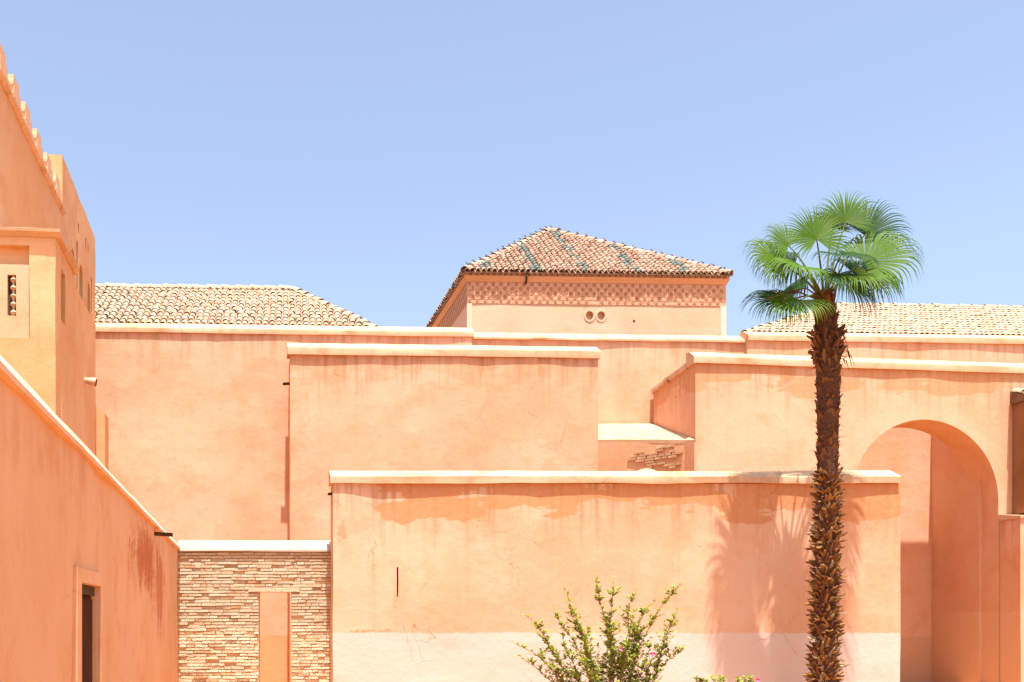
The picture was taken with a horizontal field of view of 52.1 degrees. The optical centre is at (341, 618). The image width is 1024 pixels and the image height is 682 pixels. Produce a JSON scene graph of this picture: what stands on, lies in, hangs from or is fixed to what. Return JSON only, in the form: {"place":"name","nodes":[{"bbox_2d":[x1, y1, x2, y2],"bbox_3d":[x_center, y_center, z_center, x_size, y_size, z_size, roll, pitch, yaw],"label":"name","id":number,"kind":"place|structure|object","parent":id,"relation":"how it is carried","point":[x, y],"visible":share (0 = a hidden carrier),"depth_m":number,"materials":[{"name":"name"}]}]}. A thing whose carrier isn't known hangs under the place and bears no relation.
{"place":"outdoors","nodes":[
{"label":"outdoors","id":0,"kind":"place"},
{"bbox_2d":[0,44,108,470],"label":"tower","id":1,"kind":"structure","parent":0,"point":[47,299],"depth_m":17.48,"materials":[{"name":"paint"}]},
{"bbox_2d":[8,275,15,315],"bbox_3d":[-5.231,-5.134,16.309,0.146,0.652,0.116,0,0,-5],"label":"window","id":2,"kind":"structure","parent":1,"relation":"in","point":[11,279],"depth_m":16.30,"materials":[{"name":"brown wood"}]},
{"bbox_2d":[0,0,1023,335],"label":"sky","id":3,"kind":"structure","parent":0,"point":[354,155],"materials":[{"name":"blue"}]},
{"bbox_2d":[426,225,732,335],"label":"pavilion","id":4,"kind":"structure","parent":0,"point":[551,280],"depth_m":30.39,"materials":[{"name":"paint"}]},
{"bbox_2d":[328,469,900,681],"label":"garden wall","id":5,"kind":"structure","parent":0,"point":[445,576],"depth_m":19.71,"materials":[{"name":"paint"}]},
{"bbox_2d":[651,352,1023,681],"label":"arch building","id":6,"kind":"structure","parent":0,"point":[728,412],"depth_m":25.28,"materials":[{"name":"paint"}]},
{"bbox_2d":[740,302,1023,681],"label":"tile roofed hall","id":7,"kind":"structure","parent":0,"point":[963,332],"depth_m":28.00,"materials":[{"name":"paint"}]},
{"label":"ground","id":8,"kind":"structure","parent":0,"visible":0},
{"bbox_2d":[0,355,179,681],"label":"side wall","id":9,"kind":"structure","parent":8,"relation":"on","point":[89,547],"depth_m":8.04,"materials":[{"name":"paint"}]},
{"bbox_2d":[82,595,91,681],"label":"door","id":10,"kind":"structure","parent":9,"relation":"in","point":[86,600],"depth_m":9.07,"materials":[{"name":"brown wood"}]},
{"bbox_2d":[177,540,330,681],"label":"brick wall","id":11,"kind":"structure","parent":8,"relation":"on","point":[222,584],"depth_m":20.36,"materials":[{"name":"stone"}]},
{"bbox_2d":[95,282,473,681],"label":"tile roofed hall","id":12,"kind":"structure","parent":8,"relation":"on","point":[192,397],"depth_m":27.18,"materials":[{"name":"paint"}]},
{"bbox_2d":[283,343,600,681],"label":"projecting block","id":13,"kind":"structure","parent":8,"relation":"on","point":[383,407],"depth_m":26.42,"materials":[{"name":"paint"}]},
{"bbox_2d":[511,574,685,681],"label":"flowering shrub","id":14,"kind":"object","parent":8,"relation":"on","point":[589,664],"visible":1,"depth_m":16.73,"materials":[{"name":"green plant"}]},
{"bbox_2d":[472,332,744,423],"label":"wall","id":15,"kind":"structure","parent":8,"relation":"on","point":[633,370],"depth_m":27.78,"materials":[{"name":"paint"}]},
{"bbox_2d":[598,424,696,470],"bbox_3d":[7.597,-1.758,26.052,1.890,7.036,3.384,0,0,0],"label":"lean to","id":16,"kind":"object","parent":8,"relation":"on","point":[629,447],"visible":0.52,"depth_m":25.78,"materials":[{"name":"paint"}]},
{"bbox_2d":[692,674,759,681],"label":"flowering shrub","id":17,"kind":"object","parent":8,"relation":"on","point":[749,679],"visible":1,"depth_m":16.56,"materials":[{"name":"green plant"}]},
{"bbox_2d":[738,188,924,681],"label":"palm tree","id":18,"kind":"object","parent":8,"relation":"on","point":[828,348],"visible":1,"depth_m":18.34,"materials":[{"name":"green plant"}]},
{"bbox_2d":[999,515,1023,681],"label":"wall","id":19,"kind":"structure","parent":8,"relation":"on","point":[1011,598],"depth_m":24.91,"materials":[{"name":"paint"}]},
{"bbox_2d":[1010,388,1023,513],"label":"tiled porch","id":20,"kind":"object","parent":19,"relation":"on","point":[1017,398],"visible":1,"depth_m":25.21,"materials":[{"name":"paint"}]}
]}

